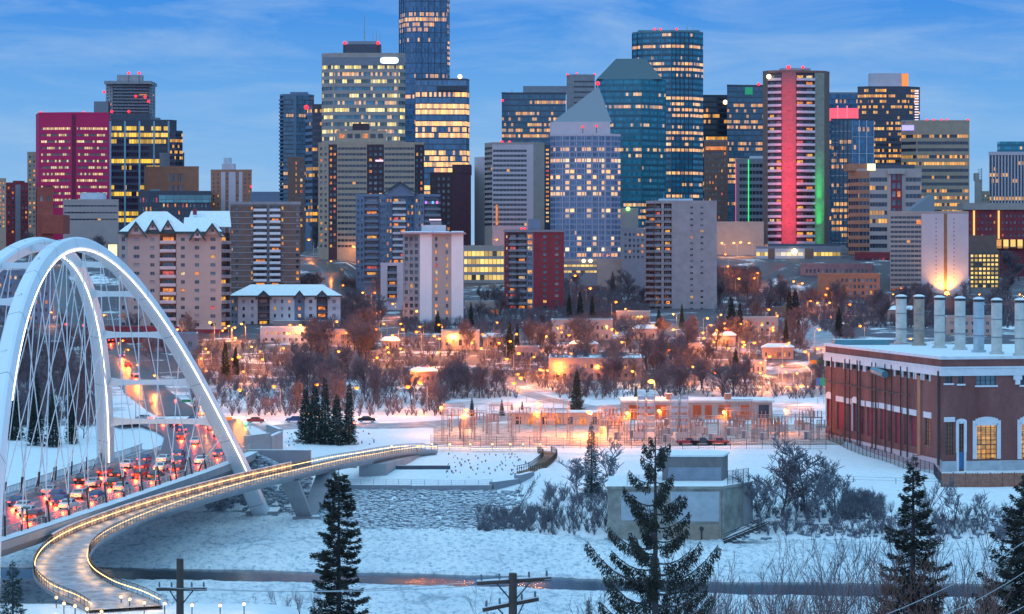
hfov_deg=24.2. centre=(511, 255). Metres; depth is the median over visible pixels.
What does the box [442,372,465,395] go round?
bare tree
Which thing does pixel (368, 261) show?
window
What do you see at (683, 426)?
circuit breaker
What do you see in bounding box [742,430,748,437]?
equipment cabinet
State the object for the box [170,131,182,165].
office annex
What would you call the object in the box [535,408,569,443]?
switchyard gantry
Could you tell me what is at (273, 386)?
street lamp
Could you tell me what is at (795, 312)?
bare tree
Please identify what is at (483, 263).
yellow lit office
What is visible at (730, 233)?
retaining wall block
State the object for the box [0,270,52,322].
hillside grey block
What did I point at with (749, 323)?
bare tree
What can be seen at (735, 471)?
roof fence
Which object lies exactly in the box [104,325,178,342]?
red brick row
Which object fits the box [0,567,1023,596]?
river water
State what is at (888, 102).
gold lit office tower
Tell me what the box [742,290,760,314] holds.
bare tree
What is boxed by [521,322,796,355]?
road
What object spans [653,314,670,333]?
bare tree
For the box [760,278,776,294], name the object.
bare tree
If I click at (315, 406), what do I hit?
spruce tree
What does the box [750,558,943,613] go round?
bare shrub
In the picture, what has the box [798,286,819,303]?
bare tree
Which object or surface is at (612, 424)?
switchyard gantry
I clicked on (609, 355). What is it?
bare tree
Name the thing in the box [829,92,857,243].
grey tower
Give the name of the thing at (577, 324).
bare tree
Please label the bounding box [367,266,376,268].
window
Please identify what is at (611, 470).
bare tree
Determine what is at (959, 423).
window
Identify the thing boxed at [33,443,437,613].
footbridge
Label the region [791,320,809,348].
bare tree
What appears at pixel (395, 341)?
house
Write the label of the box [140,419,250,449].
road
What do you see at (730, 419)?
disconnect switch
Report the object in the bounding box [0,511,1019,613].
river ice
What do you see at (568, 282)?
bare tree
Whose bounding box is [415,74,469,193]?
glass tower
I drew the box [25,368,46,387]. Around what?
bare tree
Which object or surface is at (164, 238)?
window
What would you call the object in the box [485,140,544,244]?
beige ribbon slab
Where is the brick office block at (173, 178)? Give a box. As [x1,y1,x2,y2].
[144,166,198,190]
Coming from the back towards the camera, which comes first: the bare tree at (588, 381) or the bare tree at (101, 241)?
the bare tree at (101, 241)
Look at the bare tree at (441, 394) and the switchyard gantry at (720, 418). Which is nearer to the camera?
the switchyard gantry at (720, 418)
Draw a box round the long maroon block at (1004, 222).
[957,203,1023,275]
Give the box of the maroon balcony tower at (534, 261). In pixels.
[503,219,563,309]
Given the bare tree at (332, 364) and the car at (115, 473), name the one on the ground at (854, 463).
the bare tree at (332, 364)
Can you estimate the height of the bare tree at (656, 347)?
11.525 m
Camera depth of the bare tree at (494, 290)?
1052.43 m
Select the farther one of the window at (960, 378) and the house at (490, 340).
the house at (490, 340)
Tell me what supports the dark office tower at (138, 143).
on the ground at (854, 463)
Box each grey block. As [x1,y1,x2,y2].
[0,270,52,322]
[622,228,645,291]
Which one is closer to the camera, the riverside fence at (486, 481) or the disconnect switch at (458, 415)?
the riverside fence at (486, 481)
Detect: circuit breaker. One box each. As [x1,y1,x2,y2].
[606,411,615,424]
[613,419,622,435]
[633,424,643,441]
[655,419,665,436]
[657,421,667,435]
[668,417,676,427]
[676,424,686,438]
[682,419,691,429]
[694,419,703,435]
[734,420,744,436]
[735,411,744,424]
[753,423,761,434]
[757,411,766,424]
[760,415,769,428]
[769,417,774,433]
[776,418,786,434]
[794,413,803,429]
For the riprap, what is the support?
on the ground at (854, 463)
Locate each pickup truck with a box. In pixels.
[676,437,697,444]
[690,437,712,444]
[708,437,728,444]
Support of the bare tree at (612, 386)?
on the ground at (854, 463)
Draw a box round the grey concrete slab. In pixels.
[645,194,716,308]
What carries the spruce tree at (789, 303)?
on the ground at (854, 463)
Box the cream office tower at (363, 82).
[322,15,404,141]
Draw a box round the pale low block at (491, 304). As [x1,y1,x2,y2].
[465,301,503,313]
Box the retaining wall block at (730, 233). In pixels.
[717,222,763,254]
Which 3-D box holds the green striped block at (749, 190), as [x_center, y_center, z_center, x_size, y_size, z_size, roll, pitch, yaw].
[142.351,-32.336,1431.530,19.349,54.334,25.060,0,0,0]
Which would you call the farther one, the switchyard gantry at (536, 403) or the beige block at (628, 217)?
the beige block at (628, 217)
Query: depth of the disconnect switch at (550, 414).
585.08 m
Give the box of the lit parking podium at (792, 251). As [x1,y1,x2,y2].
[756,244,841,258]
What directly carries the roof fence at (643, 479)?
on the pump house at (718, 507)
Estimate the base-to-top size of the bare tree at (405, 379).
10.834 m
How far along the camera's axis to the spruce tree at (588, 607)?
120.00 m
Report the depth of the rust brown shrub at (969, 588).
85.69 m
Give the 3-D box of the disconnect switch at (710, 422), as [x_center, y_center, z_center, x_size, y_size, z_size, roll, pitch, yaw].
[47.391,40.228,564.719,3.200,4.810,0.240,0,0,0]
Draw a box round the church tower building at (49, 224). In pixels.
[36,187,69,253]
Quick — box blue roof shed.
[143,332,197,351]
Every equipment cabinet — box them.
[599,427,605,433]
[614,432,620,439]
[629,430,635,437]
[663,434,669,441]
[709,433,715,439]
[727,428,733,434]
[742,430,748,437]
[760,432,766,439]
[801,422,807,429]
[804,431,810,438]
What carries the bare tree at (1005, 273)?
on the ground at (854, 463)
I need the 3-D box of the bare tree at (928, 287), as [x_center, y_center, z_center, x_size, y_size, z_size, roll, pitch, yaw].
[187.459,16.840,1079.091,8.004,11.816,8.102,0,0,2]
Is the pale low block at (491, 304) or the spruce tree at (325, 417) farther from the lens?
the pale low block at (491, 304)
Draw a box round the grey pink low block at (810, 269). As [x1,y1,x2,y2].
[800,263,872,275]
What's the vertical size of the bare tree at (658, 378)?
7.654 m
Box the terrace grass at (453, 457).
[285,431,528,477]
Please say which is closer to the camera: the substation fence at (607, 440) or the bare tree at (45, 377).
the substation fence at (607, 440)
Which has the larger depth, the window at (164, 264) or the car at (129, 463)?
the window at (164, 264)
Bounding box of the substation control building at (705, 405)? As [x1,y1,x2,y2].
[618,393,774,419]
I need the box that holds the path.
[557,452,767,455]
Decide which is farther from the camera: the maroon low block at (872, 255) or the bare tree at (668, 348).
the maroon low block at (872, 255)
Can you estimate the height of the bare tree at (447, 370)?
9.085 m
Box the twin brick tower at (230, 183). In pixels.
[211,158,251,232]
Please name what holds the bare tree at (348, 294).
on the ground at (854, 463)
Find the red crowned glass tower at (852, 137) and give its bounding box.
[829,106,873,247]
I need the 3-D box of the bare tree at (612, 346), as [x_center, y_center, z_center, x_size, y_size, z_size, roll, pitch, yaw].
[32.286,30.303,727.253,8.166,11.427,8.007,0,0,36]
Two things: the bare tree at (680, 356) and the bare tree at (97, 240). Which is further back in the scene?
the bare tree at (97, 240)
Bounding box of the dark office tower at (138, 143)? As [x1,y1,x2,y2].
[109,114,176,228]
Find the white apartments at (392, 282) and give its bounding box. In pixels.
[380,263,402,309]
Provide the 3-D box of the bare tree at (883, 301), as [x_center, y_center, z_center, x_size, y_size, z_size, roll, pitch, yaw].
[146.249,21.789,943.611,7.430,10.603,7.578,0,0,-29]
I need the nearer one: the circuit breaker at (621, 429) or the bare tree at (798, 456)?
the bare tree at (798, 456)
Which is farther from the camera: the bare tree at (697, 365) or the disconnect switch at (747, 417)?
the bare tree at (697, 365)
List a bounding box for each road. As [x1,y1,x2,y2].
[21,388,824,430]
[48,266,204,416]
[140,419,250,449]
[300,258,351,294]
[462,365,600,407]
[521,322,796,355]
[710,366,824,375]
[744,262,788,277]
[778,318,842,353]
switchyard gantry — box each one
[440,403,464,434]
[441,410,464,442]
[464,410,488,442]
[489,403,512,433]
[489,411,512,442]
[513,411,535,442]
[535,399,569,430]
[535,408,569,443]
[570,416,596,443]
[598,405,626,431]
[598,416,626,443]
[626,409,658,443]
[658,407,692,428]
[659,416,692,443]
[693,415,722,439]
[722,409,753,441]
[724,399,753,431]
[755,414,784,441]
[784,406,813,433]
[785,414,813,441]
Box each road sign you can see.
[811,360,823,381]
[817,378,824,402]
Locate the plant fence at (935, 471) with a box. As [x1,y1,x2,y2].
[827,430,940,483]
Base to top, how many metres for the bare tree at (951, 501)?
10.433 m
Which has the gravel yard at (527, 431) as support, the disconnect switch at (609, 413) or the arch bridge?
the disconnect switch at (609, 413)
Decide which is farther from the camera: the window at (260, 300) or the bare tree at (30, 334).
the window at (260, 300)
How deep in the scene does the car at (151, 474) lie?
415.57 m
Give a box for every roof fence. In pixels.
[627,475,662,485]
[727,468,748,484]
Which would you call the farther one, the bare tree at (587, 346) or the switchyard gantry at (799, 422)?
the bare tree at (587, 346)
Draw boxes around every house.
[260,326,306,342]
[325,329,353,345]
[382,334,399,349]
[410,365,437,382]
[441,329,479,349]
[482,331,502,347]
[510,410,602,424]
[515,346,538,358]
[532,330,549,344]
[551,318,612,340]
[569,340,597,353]
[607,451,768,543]
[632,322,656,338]
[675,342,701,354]
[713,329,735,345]
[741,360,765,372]
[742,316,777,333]
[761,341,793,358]
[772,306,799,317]
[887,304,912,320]
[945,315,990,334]
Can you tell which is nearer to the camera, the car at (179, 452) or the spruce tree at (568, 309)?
the car at (179, 452)
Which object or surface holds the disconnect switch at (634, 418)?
on the gravel yard at (527, 431)
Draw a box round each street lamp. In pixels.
[238,388,246,416]
[272,385,280,413]
[406,385,414,415]
[519,377,526,402]
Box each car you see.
[8,496,24,505]
[14,500,33,510]
[18,505,38,515]
[24,509,44,519]
[41,485,59,494]
[48,489,65,499]
[51,494,70,504]
[58,498,78,508]
[70,488,85,498]
[74,474,90,483]
[86,477,102,486]
[86,490,104,499]
[97,466,112,475]
[105,477,121,486]
[110,469,126,478]
[113,481,130,490]
[120,459,135,467]
[124,361,131,365]
[131,469,147,477]
[134,461,149,469]
[135,414,152,418]
[136,454,151,461]
[148,470,164,479]
[153,462,168,470]
[157,454,170,462]
[169,464,184,472]
[172,449,185,457]
[172,456,186,464]
[175,425,186,432]
[176,432,185,438]
[190,436,198,443]
[194,455,208,463]
[213,448,223,456]
[247,417,265,422]
[285,416,300,421]
[358,416,375,421]
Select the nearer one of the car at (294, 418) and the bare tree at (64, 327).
the car at (294, 418)
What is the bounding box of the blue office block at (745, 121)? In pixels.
[727,83,762,221]
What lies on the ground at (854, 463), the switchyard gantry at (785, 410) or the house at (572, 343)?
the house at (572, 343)
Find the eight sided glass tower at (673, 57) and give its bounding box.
[632,28,702,200]
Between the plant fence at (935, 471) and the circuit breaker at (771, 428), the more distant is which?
the circuit breaker at (771, 428)
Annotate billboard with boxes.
[108,245,116,255]
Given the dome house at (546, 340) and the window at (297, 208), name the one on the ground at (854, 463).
the dome house at (546, 340)
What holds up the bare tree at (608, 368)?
on the ground at (854, 463)
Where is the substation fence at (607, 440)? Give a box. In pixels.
[431,435,825,448]
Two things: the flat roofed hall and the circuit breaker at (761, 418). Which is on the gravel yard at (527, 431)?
the circuit breaker at (761, 418)
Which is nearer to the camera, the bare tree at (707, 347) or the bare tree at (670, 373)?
the bare tree at (670, 373)
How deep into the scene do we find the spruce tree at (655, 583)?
79.90 m
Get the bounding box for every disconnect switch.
[447,408,459,427]
[460,419,472,438]
[462,421,475,440]
[472,412,484,431]
[485,414,497,432]
[486,414,499,433]
[507,414,520,431]
[518,407,530,426]
[544,409,555,426]
[544,412,556,431]
[555,418,568,436]
[596,411,608,430]
[605,408,617,426]
[606,421,619,439]
[608,418,619,437]
[623,412,635,430]
[679,408,689,427]
[706,416,718,435]
[717,407,728,424]
[724,413,736,432]
[727,419,737,438]
[734,415,745,429]
[737,411,748,429]
[742,409,755,427]
[752,419,764,438]
[766,418,778,437]
[767,418,780,437]
[798,417,810,436]
[809,411,822,429]
[816,420,829,439]
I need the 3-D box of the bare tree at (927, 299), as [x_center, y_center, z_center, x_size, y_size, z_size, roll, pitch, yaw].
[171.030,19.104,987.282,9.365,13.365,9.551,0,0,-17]
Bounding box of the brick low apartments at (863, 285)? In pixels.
[817,273,879,298]
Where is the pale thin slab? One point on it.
(479, 200)
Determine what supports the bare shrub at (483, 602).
on the ground at (854, 463)
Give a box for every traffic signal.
[135,400,152,416]
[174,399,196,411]
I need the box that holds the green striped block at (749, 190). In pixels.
[735,156,762,221]
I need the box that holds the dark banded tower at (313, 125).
[304,104,321,249]
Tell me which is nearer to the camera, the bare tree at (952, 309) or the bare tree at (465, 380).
the bare tree at (465, 380)
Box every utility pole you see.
[156,558,206,613]
[477,570,551,613]
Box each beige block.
[63,193,118,256]
[620,207,637,258]
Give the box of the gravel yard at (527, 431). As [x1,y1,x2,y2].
[433,422,841,445]
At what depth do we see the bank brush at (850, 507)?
431.41 m
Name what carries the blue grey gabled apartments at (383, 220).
on the ground at (854, 463)
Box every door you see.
[759,405,768,417]
[956,452,965,470]
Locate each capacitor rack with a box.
[637,394,654,439]
[670,394,687,440]
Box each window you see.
[163,237,173,240]
[163,246,173,248]
[163,254,173,257]
[163,263,173,265]
[163,271,173,274]
[163,280,173,282]
[163,288,173,291]
[163,297,173,299]
[163,305,173,308]
[259,299,266,302]
[282,207,298,283]
[367,199,376,201]
[367,205,376,207]
[367,211,376,213]
[367,217,376,219]
[367,260,376,262]
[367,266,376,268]
[374,147,421,193]
[390,199,436,262]
[528,417,533,423]
[580,417,585,423]
[797,75,812,84]
[826,392,830,426]
[852,397,855,430]
[926,418,930,445]
[945,376,951,382]
[945,422,952,454]
[956,419,966,451]
[958,376,962,383]
[973,417,1000,458]
[976,376,994,384]
[1017,417,1023,458]
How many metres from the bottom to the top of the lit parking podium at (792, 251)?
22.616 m
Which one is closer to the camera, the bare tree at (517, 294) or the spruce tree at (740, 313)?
the spruce tree at (740, 313)
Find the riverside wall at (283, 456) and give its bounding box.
[242,449,533,490]
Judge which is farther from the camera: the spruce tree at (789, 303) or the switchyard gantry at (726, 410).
the spruce tree at (789, 303)
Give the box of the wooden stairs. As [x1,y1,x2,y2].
[517,446,556,473]
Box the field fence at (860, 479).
[773,475,938,481]
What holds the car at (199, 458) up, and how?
on the arch bridge
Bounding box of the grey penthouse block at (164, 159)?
[159,153,183,165]
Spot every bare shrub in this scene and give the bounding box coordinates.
[266,589,292,604]
[292,587,303,613]
[310,592,319,610]
[464,582,539,613]
[568,572,739,613]
[577,563,616,613]
[644,583,700,613]
[646,557,736,613]
[660,535,752,613]
[698,561,773,613]
[701,563,918,612]
[727,521,867,613]
[738,528,819,613]
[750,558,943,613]
[800,514,909,613]
[806,524,881,613]
[860,453,999,613]
[882,490,1021,613]
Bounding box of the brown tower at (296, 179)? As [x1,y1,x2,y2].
[287,157,304,253]
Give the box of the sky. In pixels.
[0,0,1023,244]
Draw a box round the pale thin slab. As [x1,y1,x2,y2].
[474,157,484,244]
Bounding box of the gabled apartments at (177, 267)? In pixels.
[118,209,230,332]
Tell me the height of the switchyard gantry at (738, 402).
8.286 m
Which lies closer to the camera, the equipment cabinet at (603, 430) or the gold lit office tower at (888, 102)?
the equipment cabinet at (603, 430)
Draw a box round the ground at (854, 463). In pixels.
[0,245,1023,613]
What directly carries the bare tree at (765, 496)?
on the ground at (854, 463)
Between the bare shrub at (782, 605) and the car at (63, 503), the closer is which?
the bare shrub at (782, 605)
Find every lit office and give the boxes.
[463,245,503,282]
[969,235,999,287]
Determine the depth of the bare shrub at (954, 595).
118.40 m
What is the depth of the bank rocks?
423.21 m
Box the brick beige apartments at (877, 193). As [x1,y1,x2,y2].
[844,164,921,254]
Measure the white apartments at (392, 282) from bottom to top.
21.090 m
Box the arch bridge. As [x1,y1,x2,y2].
[0,237,280,569]
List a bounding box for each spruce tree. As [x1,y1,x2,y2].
[0,561,26,613]
[8,384,25,439]
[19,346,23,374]
[25,373,46,445]
[42,392,61,446]
[64,393,77,443]
[219,342,230,380]
[232,346,239,374]
[292,385,313,442]
[301,381,326,443]
[307,468,371,613]
[315,378,334,444]
[327,393,349,445]
[339,383,358,444]
[433,312,441,332]
[468,302,473,326]
[468,397,475,415]
[499,400,504,415]
[502,320,514,355]
[514,324,519,345]
[566,293,572,316]
[568,369,585,409]
[575,291,583,316]
[578,422,604,496]
[584,437,721,613]
[584,597,591,613]
[589,296,595,316]
[655,308,660,327]
[678,304,683,327]
[725,296,736,330]
[732,349,739,372]
[736,302,743,333]
[782,320,788,342]
[784,287,793,321]
[790,289,802,319]
[795,319,802,344]
[832,308,842,335]
[872,454,953,613]
[970,475,1023,613]
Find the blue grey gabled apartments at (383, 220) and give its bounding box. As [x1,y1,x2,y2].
[356,181,440,297]
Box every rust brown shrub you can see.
[682,584,760,613]
[752,580,846,613]
[757,577,847,613]
[762,570,889,613]
[857,553,970,613]
[859,585,966,613]
[861,545,972,613]
[916,559,1023,613]
[937,566,1014,612]
[955,566,1019,613]
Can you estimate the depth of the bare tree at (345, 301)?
944.08 m
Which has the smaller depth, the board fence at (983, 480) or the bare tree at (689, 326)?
the board fence at (983, 480)
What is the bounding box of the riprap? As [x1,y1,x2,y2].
[203,453,523,531]
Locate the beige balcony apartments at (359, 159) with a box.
[318,124,423,262]
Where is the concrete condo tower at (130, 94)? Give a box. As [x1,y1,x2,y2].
[94,72,160,119]
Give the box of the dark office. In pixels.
[703,95,726,200]
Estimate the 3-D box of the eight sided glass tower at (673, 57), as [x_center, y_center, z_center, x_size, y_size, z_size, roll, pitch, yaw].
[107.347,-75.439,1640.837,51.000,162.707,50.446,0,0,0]
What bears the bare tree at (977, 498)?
on the ground at (854, 463)
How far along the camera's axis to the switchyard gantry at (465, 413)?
550.70 m
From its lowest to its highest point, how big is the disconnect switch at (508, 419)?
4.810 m
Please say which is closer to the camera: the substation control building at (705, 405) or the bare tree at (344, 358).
the substation control building at (705, 405)
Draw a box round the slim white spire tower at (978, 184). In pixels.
[973,168,981,202]
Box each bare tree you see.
[0,305,9,330]
[15,378,30,412]
[19,349,43,389]
[20,390,49,420]
[22,230,34,258]
[22,320,38,354]
[23,378,44,397]
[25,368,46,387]
[28,351,73,393]
[52,312,78,343]
[55,357,82,395]
[64,395,78,415]
[65,306,111,349]
[66,376,93,412]
[73,365,92,384]
[75,406,95,437]
[86,343,92,370]
[90,236,110,247]
[92,233,103,261]
[121,312,137,324]
[126,328,142,348]
[131,313,141,324]
[139,339,157,361]
[141,337,160,350]
[156,339,164,352]
[178,319,190,331]
[180,311,199,328]
[182,321,201,335]
[281,347,313,390]
[288,349,320,378]
[289,339,318,380]
[290,379,304,411]
[296,353,319,389]
[298,323,314,350]
[300,275,310,283]
[308,328,322,355]
[309,221,317,247]
[309,273,317,283]
[309,316,320,330]
[309,317,339,355]
[309,357,335,397]
[311,271,324,283]
[313,338,329,355]
[313,351,339,382]
[321,367,347,406]
[325,354,351,383]
[333,380,349,407]
[337,344,353,378]
[340,295,355,317]
[340,320,374,361]
[341,301,360,317]
[341,321,358,350]
[343,289,360,305]
[344,292,367,313]
[345,352,368,395]
[346,317,367,329]
[348,323,359,356]
[352,305,372,323]
[355,300,370,314]
[355,341,379,356]
[357,298,372,316]
[358,308,376,323]
[358,337,372,354]
[361,318,382,359]
[364,373,384,403]
[365,362,390,392]
[367,273,380,298]
[369,294,391,316]
[372,272,380,293]
[373,303,387,327]
[378,363,403,396]
[396,367,422,404]
[416,382,443,409]
[430,378,451,413]
[437,367,450,383]
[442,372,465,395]
[444,363,465,391]
[445,349,469,369]
[445,361,466,391]
[451,318,469,334]
[457,370,476,397]
[459,322,475,350]
[461,363,476,383]
[464,365,493,397]
[470,362,488,388]
[473,285,485,299]
[474,300,486,317]
[474,370,491,395]
[481,287,494,300]
[485,330,506,353]
[487,366,507,397]
[489,282,503,300]
[494,291,508,309]
[495,289,507,312]
[496,294,507,316]
[498,364,508,391]
[508,285,527,309]
[515,474,540,502]
[518,316,540,345]
[521,319,536,344]
[525,309,534,320]
[531,321,557,344]
[532,326,547,345]
[538,312,547,322]
[542,338,556,356]
[544,340,570,357]
[548,329,557,343]
[554,457,598,504]
[560,316,590,339]
[560,363,592,386]
[564,277,572,293]
[568,314,585,336]
[569,269,584,288]
[569,346,585,357]
[571,323,597,342]
[572,334,596,349]
[574,341,594,353]
[576,312,598,333]
[578,349,594,356]
[581,374,595,392]
[584,437,624,501]
[597,372,611,392]
[598,349,624,378]
[600,363,612,379]
[602,346,614,356]
[605,274,618,290]
[607,376,621,398]
[608,353,628,380]
[609,337,629,356]
[609,356,627,384]
[613,268,631,281]
[618,329,634,347]
[620,269,636,291]
[620,275,640,297]
[624,317,653,349]
[627,356,642,382]
[632,336,653,366]
[638,289,644,298]
[643,346,664,375]
[646,364,672,388]
[648,329,669,360]
[649,342,667,369]
[649,371,674,396]
[651,339,667,364]
[651,372,672,390]
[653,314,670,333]
[663,336,695,359]
[663,363,692,387]
[664,341,694,357]
[666,351,688,370]
[666,366,691,391]
[667,340,697,366]
[669,334,687,346]
[674,319,699,342]
[674,356,691,375]
[675,313,698,337]
[676,362,691,383]
[682,315,699,331]
[682,327,697,342]
[689,325,699,340]
[689,358,709,389]
[690,357,710,387]
[696,340,718,363]
[704,362,740,393]
[707,312,729,349]
[717,275,727,287]
[717,282,726,300]
[719,359,746,395]
[722,361,738,384]
[725,314,746,341]
[729,468,777,522]
[735,354,759,387]
[737,361,756,385]
[738,276,754,297]
[740,317,755,333]
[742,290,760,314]
[742,298,762,312]
[749,299,766,315]
[757,291,776,312]
[758,449,817,512]
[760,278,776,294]
[763,432,832,506]
[768,286,783,305]
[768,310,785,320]
[775,278,791,304]
[777,274,787,286]
[783,308,798,331]
[784,305,820,339]
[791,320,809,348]
[792,469,837,521]
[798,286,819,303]
[807,355,824,388]
[808,456,855,511]
[823,287,834,302]
[829,279,848,301]
[830,286,847,304]
[830,295,847,309]
[834,307,847,321]
[852,488,879,511]
[863,296,882,314]
[869,287,888,309]
[873,299,885,320]
[875,293,893,319]
[893,282,912,304]
[907,306,913,318]
[910,282,924,293]
[911,284,925,300]
[916,483,937,519]
[918,280,933,298]
[923,288,935,316]
[936,472,965,523]
[948,304,969,314]
[958,280,971,299]
[965,298,972,314]
[971,490,996,525]
[984,285,1000,302]
[987,298,1008,313]
[997,247,1014,273]
[997,280,1012,296]
[998,269,1016,285]
[999,268,1019,297]
[1000,250,1023,274]
[1010,262,1022,280]
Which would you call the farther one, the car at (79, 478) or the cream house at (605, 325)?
the cream house at (605, 325)
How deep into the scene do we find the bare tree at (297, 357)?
663.90 m
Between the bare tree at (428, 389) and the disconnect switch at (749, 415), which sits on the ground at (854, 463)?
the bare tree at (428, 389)
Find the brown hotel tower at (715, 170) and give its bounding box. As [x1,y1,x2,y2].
[704,140,727,221]
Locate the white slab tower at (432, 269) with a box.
[400,219,465,323]
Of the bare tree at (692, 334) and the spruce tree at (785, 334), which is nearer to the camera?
the bare tree at (692, 334)
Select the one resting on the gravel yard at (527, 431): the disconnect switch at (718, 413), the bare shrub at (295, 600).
the disconnect switch at (718, 413)
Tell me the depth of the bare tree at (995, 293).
1031.75 m
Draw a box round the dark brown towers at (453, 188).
[430,164,471,244]
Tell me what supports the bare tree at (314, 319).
on the ground at (854, 463)
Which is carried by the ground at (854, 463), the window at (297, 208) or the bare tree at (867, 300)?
the bare tree at (867, 300)
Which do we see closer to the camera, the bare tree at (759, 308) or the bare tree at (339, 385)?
the bare tree at (339, 385)
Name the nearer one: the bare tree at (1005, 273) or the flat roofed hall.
the flat roofed hall
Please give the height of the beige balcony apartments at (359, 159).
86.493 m
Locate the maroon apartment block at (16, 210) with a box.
[6,181,27,256]
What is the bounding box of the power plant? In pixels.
[822,294,1023,471]
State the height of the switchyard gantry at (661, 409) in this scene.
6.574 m
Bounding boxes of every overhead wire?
[161,581,476,591]
[205,579,550,591]
[887,542,1023,613]
[946,572,1023,613]
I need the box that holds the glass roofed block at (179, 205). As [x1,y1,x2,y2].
[138,189,210,223]
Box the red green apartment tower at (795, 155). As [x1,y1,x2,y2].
[763,65,829,243]
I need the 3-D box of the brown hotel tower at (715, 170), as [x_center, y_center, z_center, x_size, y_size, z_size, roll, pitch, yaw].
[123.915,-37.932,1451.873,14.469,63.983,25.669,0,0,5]
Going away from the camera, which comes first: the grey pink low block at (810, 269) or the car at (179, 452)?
the car at (179, 452)
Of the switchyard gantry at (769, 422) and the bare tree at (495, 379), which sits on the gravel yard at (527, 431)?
the switchyard gantry at (769, 422)
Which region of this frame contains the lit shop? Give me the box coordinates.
[616,310,649,320]
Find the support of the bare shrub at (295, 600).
on the ground at (854, 463)
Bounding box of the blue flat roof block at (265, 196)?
[251,192,279,201]
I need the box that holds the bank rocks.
[726,513,1023,540]
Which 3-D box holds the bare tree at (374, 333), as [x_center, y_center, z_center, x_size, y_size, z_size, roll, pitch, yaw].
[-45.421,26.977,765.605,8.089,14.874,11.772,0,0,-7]
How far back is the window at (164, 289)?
891.30 m
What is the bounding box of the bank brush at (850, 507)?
[474,477,1023,538]
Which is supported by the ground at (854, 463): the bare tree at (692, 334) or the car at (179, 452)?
the bare tree at (692, 334)
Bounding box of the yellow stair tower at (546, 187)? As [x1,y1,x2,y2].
[544,145,549,229]
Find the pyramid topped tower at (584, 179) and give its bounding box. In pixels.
[550,81,619,258]
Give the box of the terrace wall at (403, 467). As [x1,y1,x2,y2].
[396,465,449,469]
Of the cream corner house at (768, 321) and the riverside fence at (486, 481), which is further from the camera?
the cream corner house at (768, 321)
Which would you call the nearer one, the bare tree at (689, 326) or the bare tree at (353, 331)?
the bare tree at (689, 326)
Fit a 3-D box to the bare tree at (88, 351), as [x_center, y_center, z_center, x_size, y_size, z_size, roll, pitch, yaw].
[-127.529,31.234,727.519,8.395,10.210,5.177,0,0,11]
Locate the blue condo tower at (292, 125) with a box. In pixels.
[279,92,313,201]
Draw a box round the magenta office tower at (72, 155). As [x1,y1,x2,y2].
[36,111,108,253]
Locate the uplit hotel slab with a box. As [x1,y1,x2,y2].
[890,195,968,295]
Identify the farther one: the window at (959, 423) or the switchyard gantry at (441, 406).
the switchyard gantry at (441, 406)
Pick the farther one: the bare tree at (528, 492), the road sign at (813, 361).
the road sign at (813, 361)
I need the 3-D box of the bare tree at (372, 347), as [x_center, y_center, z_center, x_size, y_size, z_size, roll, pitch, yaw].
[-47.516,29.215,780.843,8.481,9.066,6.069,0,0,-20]
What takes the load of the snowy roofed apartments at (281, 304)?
on the ground at (854, 463)
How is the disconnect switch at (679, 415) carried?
on the gravel yard at (527, 431)
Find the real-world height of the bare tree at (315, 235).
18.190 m
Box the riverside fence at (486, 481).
[239,443,490,484]
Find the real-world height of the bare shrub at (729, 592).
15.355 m
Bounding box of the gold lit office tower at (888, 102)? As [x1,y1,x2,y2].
[858,73,919,164]
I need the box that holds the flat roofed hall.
[548,354,641,379]
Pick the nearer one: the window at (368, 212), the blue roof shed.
the blue roof shed
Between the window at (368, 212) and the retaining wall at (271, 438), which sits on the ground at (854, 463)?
the retaining wall at (271, 438)
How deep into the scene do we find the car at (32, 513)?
351.78 m
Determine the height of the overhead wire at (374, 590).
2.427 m
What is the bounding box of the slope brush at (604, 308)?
[0,264,1023,425]
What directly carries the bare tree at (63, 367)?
on the ground at (854, 463)
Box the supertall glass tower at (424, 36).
[399,0,449,141]
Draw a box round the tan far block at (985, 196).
[981,191,989,202]
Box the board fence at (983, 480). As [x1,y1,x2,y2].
[941,472,1023,486]
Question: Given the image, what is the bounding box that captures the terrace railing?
[435,447,543,452]
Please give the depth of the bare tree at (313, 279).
1120.14 m
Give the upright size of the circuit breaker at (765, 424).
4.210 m
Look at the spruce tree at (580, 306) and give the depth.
963.09 m
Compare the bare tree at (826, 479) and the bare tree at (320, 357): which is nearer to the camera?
the bare tree at (826, 479)
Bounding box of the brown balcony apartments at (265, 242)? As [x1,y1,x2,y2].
[230,202,300,293]
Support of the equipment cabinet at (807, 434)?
on the gravel yard at (527, 431)
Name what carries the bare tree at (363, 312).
on the ground at (854, 463)
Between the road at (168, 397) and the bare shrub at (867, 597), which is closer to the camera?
the bare shrub at (867, 597)
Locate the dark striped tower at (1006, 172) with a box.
[989,141,1023,202]
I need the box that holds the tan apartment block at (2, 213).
[0,178,5,250]
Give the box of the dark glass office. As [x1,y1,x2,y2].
[501,86,566,144]
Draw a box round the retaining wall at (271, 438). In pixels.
[243,424,282,449]
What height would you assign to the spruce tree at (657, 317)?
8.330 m
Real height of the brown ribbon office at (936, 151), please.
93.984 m
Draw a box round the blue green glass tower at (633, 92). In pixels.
[596,59,665,227]
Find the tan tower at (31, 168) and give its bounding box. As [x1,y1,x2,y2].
[27,152,35,255]
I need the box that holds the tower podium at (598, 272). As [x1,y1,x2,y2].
[564,259,621,290]
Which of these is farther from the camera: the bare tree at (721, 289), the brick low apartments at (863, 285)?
the brick low apartments at (863, 285)
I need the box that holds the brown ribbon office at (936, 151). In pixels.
[900,119,968,210]
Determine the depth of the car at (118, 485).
395.28 m
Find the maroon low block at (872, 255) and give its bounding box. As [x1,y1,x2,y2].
[855,252,889,259]
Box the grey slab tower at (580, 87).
[566,72,595,109]
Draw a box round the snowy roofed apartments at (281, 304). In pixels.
[230,284,341,325]

